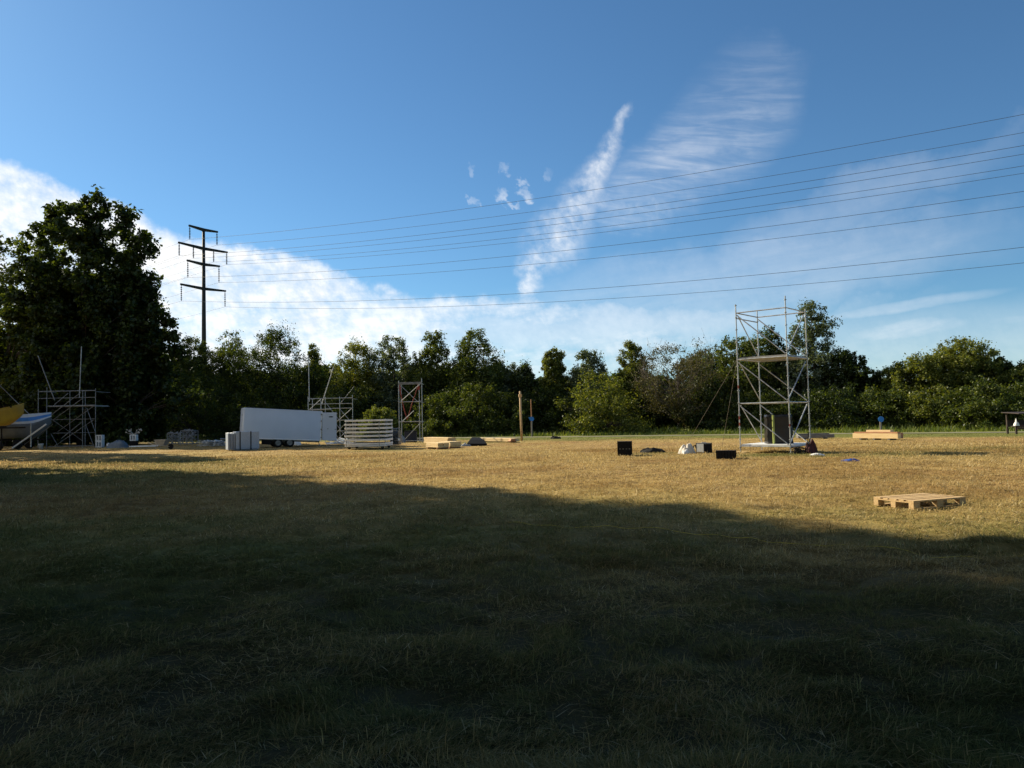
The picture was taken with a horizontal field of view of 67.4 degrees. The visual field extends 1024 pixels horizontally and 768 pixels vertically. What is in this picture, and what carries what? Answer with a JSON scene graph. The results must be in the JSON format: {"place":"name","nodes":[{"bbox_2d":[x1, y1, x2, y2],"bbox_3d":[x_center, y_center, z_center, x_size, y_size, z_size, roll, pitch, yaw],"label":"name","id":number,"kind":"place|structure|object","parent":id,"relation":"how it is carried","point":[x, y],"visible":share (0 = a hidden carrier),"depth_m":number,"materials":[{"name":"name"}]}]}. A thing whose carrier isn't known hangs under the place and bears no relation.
{"place":"outdoors","nodes":[
{"label":"outdoors","id":0,"kind":"place"},
{"bbox_2d":[0,426,1023,767],"bbox_3d":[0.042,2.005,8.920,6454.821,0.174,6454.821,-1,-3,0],"label":"ground","id":1,"kind":"structure","parent":0,"point":[428,698],"depth_m":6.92,"materials":[{"name":"plant"}]},
{"bbox_2d":[0,426,25,449],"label":"boat trailer","id":2,"kind":"object","parent":1,"relation":"on","point":[1,443],"visible":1,"depth_m":55.25,"materials":[{"name":"black paint"}]},
{"bbox_2d":[0,403,23,425],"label":"boat","id":3,"kind":"object","parent":2,"relation":"on","point":[10,415],"visible":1,"depth_m":54.61,"materials":[{"name":"yellow paint"}]},
{"bbox_2d":[0,438,52,448],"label":"boat trailer","id":4,"kind":"object","parent":1,"relation":"on","point":[20,445],"visible":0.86,"depth_m":59.33,"materials":[{"name":"black paint"}]},
{"bbox_2d":[0,412,51,438],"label":"boat","id":5,"kind":"object","parent":4,"relation":"on","point":[37,420],"visible":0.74,"depth_m":59.31,"materials":[{"name":"blue"}]},
{"bbox_2d":[0,231,71,445],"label":"broadleaf tree","id":6,"kind":"object","parent":1,"relation":"on","point":[10,271],"visible":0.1,"depth_m":70.81,"materials":[{"name":"green plant"}]},
{"bbox_2d":[0,288,92,444],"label":"broadleaf tree","id":7,"kind":"object","parent":1,"relation":"on","point":[5,354],"depth_m":72.19,"materials":[{"name":"green plant"}]},
{"bbox_2d":[0,346,110,448],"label":"scaffold tower","id":8,"kind":"structure","parent":1,"relation":"on","point":[64,405],"depth_m":60.03,"materials":[{"name":"metal"}]},
{"bbox_2d":[0,184,171,446],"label":"broadleaf tree","id":9,"kind":"object","parent":1,"relation":"on","point":[50,282],"visible":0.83,"depth_m":66.58,"materials":[{"name":"green plant"}]},
{"bbox_2d":[15,237,166,326],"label":"broadleaf tree","id":10,"kind":"object","parent":1,"relation":"on","point":[69,265],"visible":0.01,"depth_m":95.77,"materials":[{"name":"green plant"}]},
{"bbox_2d":[106,440,128,447],"bbox_3d":[-29.653,4.516,57.880,1.709,0.620,1.025,-1,-3,0],"label":"grey tarp","id":11,"kind":"object","parent":1,"relation":"on","point":[119,444],"visible":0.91,"depth_m":57.54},
{"bbox_2d":[66,271,207,442],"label":"broadleaf tree","id":12,"kind":"object","parent":1,"relation":"on","point":[155,413],"visible":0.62,"depth_m":67.10,"materials":[{"name":"green plant"}]},
{"bbox_2d":[149,439,173,449],"bbox_3d":[-23.549,4.067,51.685,1.707,0.670,0.640,-2,-3,12],"label":"wheelbarrow","id":13,"kind":"object","parent":1,"relation":"on","point":[161,442],"visible":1,"depth_m":51.49,"materials":[{"name":"metal"}]},
{"bbox_2d":[167,431,183,444],"bbox_3d":[-27.491,4.415,62.688,1.053,1.098,0.960,-1,-3,-4],"label":"crate","id":14,"kind":"object","parent":1,"relation":"on","point":[173,437],"visible":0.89,"depth_m":62.51,"materials":[{"name":"metal"}]},
{"bbox_2d":[180,429,197,444],"bbox_3d":[-25.437,4.172,60.548,1.002,1.307,0.982,-1,-3,5],"label":"crate","id":15,"kind":"object","parent":1,"relation":"on","point":[189,431],"visible":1,"depth_m":60.30,"materials":[{"name":"metal"}]},
{"bbox_2d":[163,334,222,435],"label":"broadleaf tree","id":16,"kind":"object","parent":1,"relation":"on","point":[190,351],"visible":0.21,"depth_m":87.49,"materials":[{"name":"green plant"}]},
{"bbox_2d":[144,371,251,441],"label":"bush","id":17,"kind":"object","parent":1,"relation":"on","point":[194,421],"visible":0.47,"depth_m":78.86,"materials":[{"name":"green plant"}]},
{"bbox_2d":[178,225,227,356],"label":"pylon","id":18,"kind":"object","parent":1,"relation":"on","point":[203,264],"visible":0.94,"depth_m":170.81,"materials":[{"name":"metal"}]},
{"bbox_2d":[143,145,1023,267],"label":"power cable","id":19,"kind":"object","parent":18,"relation":"hanging from","point":[620,209],"visible":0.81,"depth_m":109.93,"materials":[{"name":"metal"}]},
{"bbox_2d":[145,132,1023,268],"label":"power cable","id":20,"kind":"object","parent":18,"relation":"hanging from","point":[632,197],"visible":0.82,"depth_m":119.32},
{"bbox_2d":[159,154,1022,269],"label":"power cable","id":21,"kind":"object","parent":18,"relation":"hanging from","point":[644,212],"visible":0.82,"depth_m":111.11,"materials":[{"name":"metal"}]},
{"bbox_2d":[164,166,1020,277],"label":"power cable","id":22,"kind":"object","parent":18,"relation":"hanging from","point":[644,221],"visible":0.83,"depth_m":116.89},
{"bbox_2d":[163,114,1023,248],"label":"power cable","id":23,"kind":"object","parent":18,"relation":"hanging from","point":[638,182],"visible":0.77,"depth_m":111.68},
{"bbox_2d":[164,173,1022,283],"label":"power cable","id":24,"kind":"object","parent":18,"relation":"hanging from","point":[641,227],"visible":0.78,"depth_m":120.86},
{"bbox_2d":[165,247,1022,305],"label":"power cable","id":25,"kind":"object","parent":18,"relation":"hanging from","point":[672,282],"visible":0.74,"depth_m":105.99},
{"bbox_2d":[167,206,1023,297],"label":"power cable","id":26,"kind":"object","parent":18,"relation":"hanging from","point":[643,253],"visible":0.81,"depth_m":118.10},
{"bbox_2d":[168,191,1023,283],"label":"power cable","id":27,"kind":"object","parent":18,"relation":"hanging from","point":[653,240],"visible":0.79,"depth_m":108.96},
{"bbox_2d":[180,263,1019,318],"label":"power cable","id":28,"kind":"object","parent":18,"relation":"hanging from","point":[612,298],"visible":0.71,"depth_m":123.49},
{"bbox_2d":[196,440,225,446],"bbox_3d":[-21.618,4.279,55.634,2.257,0.504,1.860,-1,-3,0],"label":"tube heap","id":29,"kind":"object","parent":1,"relation":"on","point":[212,443],"visible":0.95,"depth_m":55.28,"materials":[{"name":"metal"}]},
{"bbox_2d":[185,329,262,432],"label":"broadleaf tree","id":30,"kind":"object","parent":1,"relation":"on","point":[230,378],"visible":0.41,"depth_m":87.01,"materials":[{"name":"green plant"}]},
{"bbox_2d":[226,431,258,450],"bbox_3d":[-16.446,3.459,46.864,1.812,1.140,1.312,0,-3,-27],"label":"panel stack","id":31,"kind":"object","parent":1,"relation":"on","point":[242,440],"visible":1,"depth_m":46.32,"materials":[{"name":"grey"}]},
{"bbox_2d":[196,377,349,439],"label":"bush","id":32,"kind":"object","parent":1,"relation":"on","point":[226,408],"visible":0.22,"depth_m":78.38,"materials":[{"name":"green plant"}]},
{"bbox_2d":[220,320,330,418],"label":"broadleaf tree","id":33,"kind":"object","parent":1,"relation":"on","point":[273,378],"visible":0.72,"depth_m":82.61,"materials":[{"name":"green plant"}]},
{"bbox_2d":[220,408,336,446],"bbox_3d":[-15.592,2.887,51.250,7.264,2.647,2.581,0,-3,-24],"label":"trailer","id":34,"kind":"object","parent":1,"relation":"on","point":[279,427],"visible":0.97,"depth_m":50.61,"materials":[{"name":"metal"}]},
{"bbox_2d":[294,343,328,409],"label":"conifer","id":35,"kind":"object","parent":1,"relation":"on","point":[311,353],"visible":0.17,"depth_m":85.68,"materials":[{"name":"green plant"}]},
{"bbox_2d":[308,355,357,441],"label":"scaffold tower","id":36,"kind":"structure","parent":1,"relation":"on","point":[325,409],"depth_m":62.34,"materials":[{"name":"metal"}]},
{"bbox_2d":[295,373,381,437],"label":"bush","id":37,"kind":"object","parent":1,"relation":"on","point":[363,401],"visible":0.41,"depth_m":76.67,"materials":[{"name":"green plant"}]},
{"bbox_2d":[325,438,351,443],"bbox_3d":[-12.192,4.051,54.678,2.157,0.482,2.235,-1,-3,-11],"label":"tube heap","id":38,"kind":"object","parent":1,"relation":"on","point":[339,441],"visible":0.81,"depth_m":54.13,"materials":[{"name":"metal"}]},
{"bbox_2d":[307,335,397,426],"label":"broadleaf tree","id":39,"kind":"object","parent":1,"relation":"on","point":[358,372],"visible":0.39,"depth_m":80.82,"materials":[{"name":"green plant"}]},
{"bbox_2d":[345,422,392,448],"bbox_3d":[-8.316,2.961,44.738,2.361,1.594,2.088,-1,-3,3],"label":"deck trolley","id":40,"kind":"object","parent":1,"relation":"on","point":[357,446],"visible":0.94,"depth_m":43.77,"materials":[{"name":"metal"}]},
{"bbox_2d":[345,442,392,447],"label":"stage deck","id":41,"kind":"structure","parent":40,"relation":"on","point":[367,443],"depth_m":43.76,"materials":[{"name":"metal"}]},
{"bbox_2d":[345,438,392,442],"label":"stage deck","id":42,"kind":"structure","parent":41,"relation":"on","point":[373,439],"depth_m":43.78,"materials":[{"name":"metal"}]},
{"bbox_2d":[345,434,392,439],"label":"stage deck","id":43,"kind":"structure","parent":42,"relation":"on","point":[380,435],"depth_m":43.78,"materials":[{"name":"metal"}]},
{"bbox_2d":[345,430,392,435],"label":"stage deck","id":44,"kind":"structure","parent":43,"relation":"on","point":[387,431],"depth_m":43.76,"materials":[{"name":"metal"}]},
{"bbox_2d":[345,427,392,431],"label":"stage deck","id":45,"kind":"structure","parent":44,"relation":"on","point":[354,428],"depth_m":43.77,"materials":[{"name":"metal"}]},
{"bbox_2d":[344,423,392,427],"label":"stage deck","id":46,"kind":"structure","parent":45,"relation":"on","point":[384,424],"depth_m":43.80,"materials":[{"name":"metal"}]},
{"bbox_2d":[345,419,392,423],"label":"stage deck","id":47,"kind":"structure","parent":46,"relation":"on","point":[354,421],"depth_m":43.82,"materials":[{"name":"metal"}]},
{"bbox_2d":[356,404,409,437],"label":"bush","id":48,"kind":"object","parent":1,"relation":"on","point":[374,412],"visible":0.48,"depth_m":70.86,"materials":[{"name":"green plant"}]},
{"bbox_2d":[349,335,425,423],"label":"broadleaf tree","id":49,"kind":"object","parent":1,"relation":"on","point":[389,383],"visible":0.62,"depth_m":80.64,"materials":[{"name":"green plant"}]},
{"bbox_2d":[390,428,400,444],"bbox_3d":[-7.287,3.247,48.160,0.710,1.106,0.894,-1,-3,4],"label":"bracket crate","id":50,"kind":"object","parent":1,"relation":"on","point":[396,437],"visible":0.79,"depth_m":48.12,"materials":[{"name":"metal"}]},
{"bbox_2d":[404,431,416,441],"bbox_3d":[-7.493,3.876,56.891,0.906,0.822,0.840,-1,-3,-3],"label":"dark box","id":51,"kind":"object","parent":1,"relation":"on","point":[412,435],"visible":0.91,"depth_m":56.49,"materials":[{"name":"black paint"}]},
{"bbox_2d":[398,378,423,441],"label":"scaffold tower","id":52,"kind":"structure","parent":1,"relation":"on","point":[419,401],"depth_m":56.02,"materials":[{"name":"metal"}]},
{"bbox_2d":[0,343,829,435],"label":"woodland","id":53,"kind":"object","parent":1,"relation":"on","point":[349,370],"visible":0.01,"depth_m":98.06,"materials":[{"name":"green plant"}]},
{"bbox_2d":[402,329,458,424],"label":"broadleaf tree","id":54,"kind":"object","parent":1,"relation":"on","point":[433,382],"visible":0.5,"depth_m":79.29,"materials":[{"name":"green plant"}]},
{"bbox_2d":[426,442,448,448],"bbox_3d":[-4.134,3.421,42.571,0.686,0.336,1.478,0,-3,-33],"label":"timber bundle","id":55,"kind":"object","parent":1,"relation":"on","point":[436,445],"visible":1,"depth_m":42.12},
{"bbox_2d":[404,388,474,436],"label":"bush","id":56,"kind":"object","parent":1,"relation":"on","point":[433,419],"visible":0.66,"depth_m":72.67,"materials":[{"name":"green plant"}]},
{"bbox_2d":[424,437,456,442],"bbox_3d":[-4.683,3.686,49.718,0.637,0.466,3.264,1,-3,-35],"label":"timber bundle","id":57,"kind":"object","parent":1,"relation":"on","point":[431,439],"visible":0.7,"depth_m":49.31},
{"bbox_2d":[439,441,461,447],"bbox_3d":[-3.485,3.432,43.459,0.735,0.366,1.333,0,-3,-33],"label":"timber bundle","id":58,"kind":"object","parent":1,"relation":"on","point":[453,444],"visible":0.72,"depth_m":43.00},
{"bbox_2d":[461,437,486,445],"bbox_3d":[-2.292,3.464,46.092,1.695,0.530,1.390,-1,-3,6],"label":"black sheet","id":59,"kind":"object","parent":1,"relation":"on","point":[476,441],"visible":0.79,"depth_m":45.77,"materials":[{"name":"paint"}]},
{"bbox_2d":[431,327,518,420],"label":"broadleaf tree","id":60,"kind":"object","parent":1,"relation":"on","point":[465,372],"visible":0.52,"depth_m":76.89,"materials":[{"name":"green plant"}]},
{"bbox_2d":[434,381,517,435],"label":"bush","id":61,"kind":"object","parent":1,"relation":"on","point":[480,395],"visible":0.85,"depth_m":71.58,"materials":[{"name":"green plant"}]},
{"bbox_2d":[482,438,519,441],"bbox_3d":[-1.099,3.846,52.763,0.888,0.266,4.467,1,-3,-38],"label":"timber bundle","id":62,"kind":"object","parent":1,"relation":"on","point":[497,439],"visible":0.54,"depth_m":51.71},
{"bbox_2d":[481,360,526,417],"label":"broadleaf tree","id":63,"kind":"object","parent":1,"relation":"on","point":[509,373],"visible":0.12,"depth_m":77.50,"materials":[{"name":"green plant"}]},
{"bbox_2d":[467,386,547,434],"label":"bush","id":64,"kind":"object","parent":1,"relation":"on","point":[495,412],"visible":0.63,"depth_m":71.33,"materials":[{"name":"green plant"}]},
{"bbox_2d":[518,391,522,440],"bbox_3d":[0.618,2.271,54.009,0.269,3.536,0.247,-1,-3,0],"label":"wooden post","id":65,"kind":"object","parent":1,"relation":"on","point":[520,405],"visible":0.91,"depth_m":53.95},
{"bbox_2d":[500,358,548,416],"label":"broadleaf tree","id":66,"kind":"object","parent":1,"relation":"on","point":[526,382],"visible":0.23,"depth_m":76.94,"materials":[{"name":"green plant"}]},
{"bbox_2d":[512,385,585,434],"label":"bush","id":67,"kind":"object","parent":1,"relation":"on","point":[546,419],"visible":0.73,"depth_m":71.73,"materials":[{"name":"green plant"}]},
{"bbox_2d":[537,346,575,426],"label":"broadleaf tree","id":68,"kind":"object","parent":1,"relation":"on","point":[553,376],"visible":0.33,"depth_m":76.48,"materials":[{"name":"green plant"}]},
{"bbox_2d":[91,420,1023,438],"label":"verge weeds","id":69,"kind":"object","parent":1,"relation":"on","point":[926,428],"visible":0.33,"depth_m":62.08,"materials":[{"name":"plant"}]},
{"bbox_2d":[559,348,620,423],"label":"broadleaf tree","id":70,"kind":"object","parent":1,"relation":"on","point":[590,362],"visible":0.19,"depth_m":76.42,"materials":[{"name":"green plant"}]},
{"bbox_2d":[551,369,655,433],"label":"bush","id":71,"kind":"object","parent":1,"relation":"on","point":[593,423],"visible":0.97,"depth_m":67.55,"materials":[{"name":"green plant"}]},
{"bbox_2d":[617,441,631,455],"bbox_3d":[4.565,2.606,31.098,0.589,0.581,0.572,-2,-3,8],"label":"flight case","id":72,"kind":"object","parent":1,"relation":"on","point":[624,447],"visible":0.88,"depth_m":30.83,"materials":[{"name":"black paint"}]},
{"bbox_2d":[607,340,657,420],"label":"broadleaf tree","id":73,"kind":"object","parent":1,"relation":"on","point":[630,368],"visible":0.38,"depth_m":75.41,"materials":[{"name":"green plant"}]},
{"bbox_2d":[611,390,677,431],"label":"bush","id":74,"kind":"object","parent":1,"relation":"on","point":[658,421],"visible":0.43,"depth_m":72.05,"materials":[{"name":"green plant"}]},
{"bbox_2d":[640,447,664,452],"bbox_3d":[6.084,2.857,33.180,1.173,0.245,0.779,-1,-3,0],"label":"cable heap","id":75,"kind":"object","parent":1,"relation":"on","point":[649,450],"visible":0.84,"depth_m":32.95,"materials":[{"name":"rubber"}]},
{"bbox_2d":[630,330,732,428],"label":"bare topped tree","id":76,"kind":"object","parent":1,"relation":"on","point":[673,403],"visible":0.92,"depth_m":68.68,"materials":[{"name":"green plant"}]},
{"bbox_2d":[678,443,695,453],"bbox_3d":[7.295,2.672,31.818,0.815,0.443,0.678,0,-3,-17],"label":"crumpled sheet","id":77,"kind":"object","parent":1,"relation":"on","point":[687,448],"visible":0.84,"depth_m":31.66,"materials":[{"name":"fabric"}]},
{"bbox_2d":[668,346,736,427],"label":"broadleaf tree","id":78,"kind":"object","parent":1,"relation":"on","point":[683,381],"visible":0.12,"depth_m":75.20,"materials":[{"name":"green plant"}]},
{"bbox_2d":[696,442,711,452],"bbox_3d":[8.035,2.647,32.128,0.414,0.445,0.547,0,-3,-24],"label":"flight case","id":79,"kind":"object","parent":1,"relation":"on","point":[704,447],"visible":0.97,"depth_m":31.92,"materials":[{"name":"black paint"}]},
{"bbox_2d":[671,371,753,431],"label":"bush","id":80,"kind":"object","parent":1,"relation":"on","point":[709,395],"visible":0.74,"depth_m":67.43,"materials":[{"name":"green plant"}]},
{"bbox_2d":[716,450,735,458],"bbox_3d":[7.600,2.510,27.263,0.694,0.306,0.449,-2,-3,15],"label":"flight case","id":81,"kind":"object","parent":1,"relation":"on","point":[725,454],"visible":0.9,"depth_m":27.07,"materials":[{"name":"black paint"}]},
{"bbox_2d":[685,325,791,420],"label":"broadleaf tree","id":82,"kind":"object","parent":1,"relation":"on","point":[746,349],"visible":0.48,"depth_m":70.46,"materials":[{"name":"green plant"}]},
{"bbox_2d":[687,296,810,452],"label":"scaffold tower","id":83,"kind":"structure","parent":1,"relation":"on","point":[770,358],"depth_m":31.40,"materials":[{"name":"metal"}]},
{"bbox_2d":[713,377,808,430],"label":"bush","id":84,"kind":"object","parent":1,"relation":"on","point":[772,396],"visible":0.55,"depth_m":66.52,"materials":[{"name":"green plant"}]},
{"bbox_2d":[741,325,810,413],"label":"broadleaf tree","id":85,"kind":"object","parent":1,"relation":"on","point":[772,349],"visible":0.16,"depth_m":72.17,"materials":[{"name":"green plant"}]},
{"bbox_2d":[791,446,805,453],"bbox_3d":[11.096,2.554,29.725,0.610,0.282,0.446,0,-3,-31],"label":"cable coil","id":86,"kind":"object","parent":1,"relation":"on","point":[798,450],"visible":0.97,"depth_m":29.59,"materials":[{"name":"rubber"}]},
{"bbox_2d":[804,432,817,453],"bbox_3d":[11.593,2.292,29.827,0.573,0.866,0.477,0,-3,-20],"label":"cloth bundle","id":87,"kind":"object","parent":1,"relation":"on","point":[811,447],"visible":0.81,"depth_m":29.66,"materials":[{"name":"brown fabric"}]},
{"bbox_2d":[796,433,834,438],"bbox_3d":[17.991,3.089,45.588,2.174,0.325,0.400,-1,-3,-2],"label":"timber plank","id":88,"kind":"object","parent":1,"relation":"on","point":[818,435],"visible":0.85,"depth_m":45.41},
{"bbox_2d":[777,297,855,428],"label":"birch","id":89,"kind":"object","parent":1,"relation":"on","point":[815,361],"visible":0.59,"depth_m":69.49,"materials":[{"name":"green plant"}]},
{"bbox_2d":[776,382,884,430],"bbox_3d":[26.632,1.821,64.562,8.324,4.291,9.011,-1,-3,0],"label":"bush","id":90,"kind":"object","parent":1,"relation":"on","point":[844,417],"visible":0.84,"depth_m":63.16,"materials":[{"name":"green plant"}]},
{"bbox_2d":[819,349,886,410],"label":"broadleaf tree","id":91,"kind":"object","parent":1,"relation":"on","point":[849,361],"visible":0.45,"depth_m":67.30,"materials":[{"name":"green plant"}]},
{"bbox_2d":[830,384,927,428],"bbox_3d":[30.750,1.887,64.140,8.120,3.948,8.025,-1,-3,0],"label":"bush","id":92,"kind":"object","parent":1,"relation":"on","point":[879,409],"visible":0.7,"depth_m":62.17,"materials":[{"name":"green plant"}]},
{"bbox_2d":[857,365,911,413],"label":"broadleaf tree","id":93,"kind":"object","parent":1,"relation":"on","point":[877,383],"visible":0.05,"depth_m":67.12,"materials":[{"name":"green plant"}]},
{"bbox_2d":[873,493,965,509],"bbox_3d":[6.888,1.979,12.990,1.200,0.144,0.801,0,-3,-22],"label":"pallet","id":94,"kind":"object","parent":1,"relation":"on","point":[915,501],"visible":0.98,"depth_m":12.80,"materials":[{"name":"wood"}]},
{"bbox_2d":[878,349,980,417],"bbox_3d":[35.633,0.361,64.869,9.117,6.868,8.998,-1,-3,0],"label":"willow","id":95,"kind":"object","parent":1,"relation":"on","point":[899,373],"visible":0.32,"depth_m":63.52,"materials":[{"name":"green plant"}]},
{"bbox_2d":[888,383,974,428],"bbox_3d":[33.837,1.811,62.464,7.391,3.821,8.098,-1,-3,0],"label":"bush","id":96,"kind":"object","parent":1,"relation":"on","point":[919,414],"visible":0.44,"depth_m":60.72,"materials":[{"name":"green plant"}]},
{"bbox_2d":[917,334,1010,411],"bbox_3d":[38.341,-0.191,65.204,7.756,7.889,7.710,-3,-3,30],"label":"broadleaf tree","id":97,"kind":"object","parent":1,"relation":"on","point":[967,357],"visible":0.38,"depth_m":63.30,"materials":[{"name":"green plant"}]},
{"bbox_2d":[924,375,1023,429],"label":"bush","id":98,"kind":"object","parent":1,"relation":"on","point":[973,400],"visible":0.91,"depth_m":56.96,"materials":[{"name":"green plant"}]},
{"bbox_2d":[975,356,1014,387],"bbox_3d":[41.021,0.647,64.980,5.129,6.066,5.634,-1,-3,0],"label":"broadleaf tree","id":99,"kind":"object","parent":1,"relation":"on","point":[1008,364],"visible":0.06,"depth_m":64.22,"materials":[{"name":"green plant"}]},
{"bbox_2d":[982,378,1023,424],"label":"bush","id":100,"kind":"object","parent":1,"relation":"on","point":[1019,401],"visible":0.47,"depth_m":56.91,"materials":[{"name":"green plant"}]},
{"bbox_2d":[989,359,1023,398],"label":"broadleaf tree","id":101,"kind":"object","parent":1,"relation":"on","point":[1016,372],"visible":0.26,"depth_m":61.57,"materials":[{"name":"green plant"}]},
{"bbox_2d":[1001,412,1023,433],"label":"bench shelter","id":102,"kind":"object","parent":1,"relation":"on","point":[1009,423],"visible":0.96,"depth_m":47.41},
{"bbox_3d":[20.020,3.020,42.115,0.620,0.085,0.120,0,-3,-33],"label":"bearer","id":103,"kind":"object","parent":1,"relation":"on","visible":0},
{"bbox_2d":[853,433,900,438],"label":"timber beam","id":104,"kind":"structure","parent":103,"relation":"on","point":[880,435],"depth_m":41.71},
{"bbox_2d":[0,0,1023,381],"label":"sky","id":105,"kind":"structure","parent":0,"point":[231,118],"materials":[{"name":"blue"}]},
{"bbox_2d":[193,432,999,439],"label":"gravel track","id":106,"kind":"structure","parent":0,"point":[672,435],"depth_m":59.56,"materials":[{"name":"gravel"}]},
{"bbox_2d":[764,414,793,443],"bbox_3d":[10.884,1.832,31.394,1.029,1.182,0.864,-2,-3,10],"label":"wrapped case","id":107,"kind":"object","parent":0,"point":[781,423],"visible":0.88,"depth_m":31.00,"materials":[{"name":"black plastic"}]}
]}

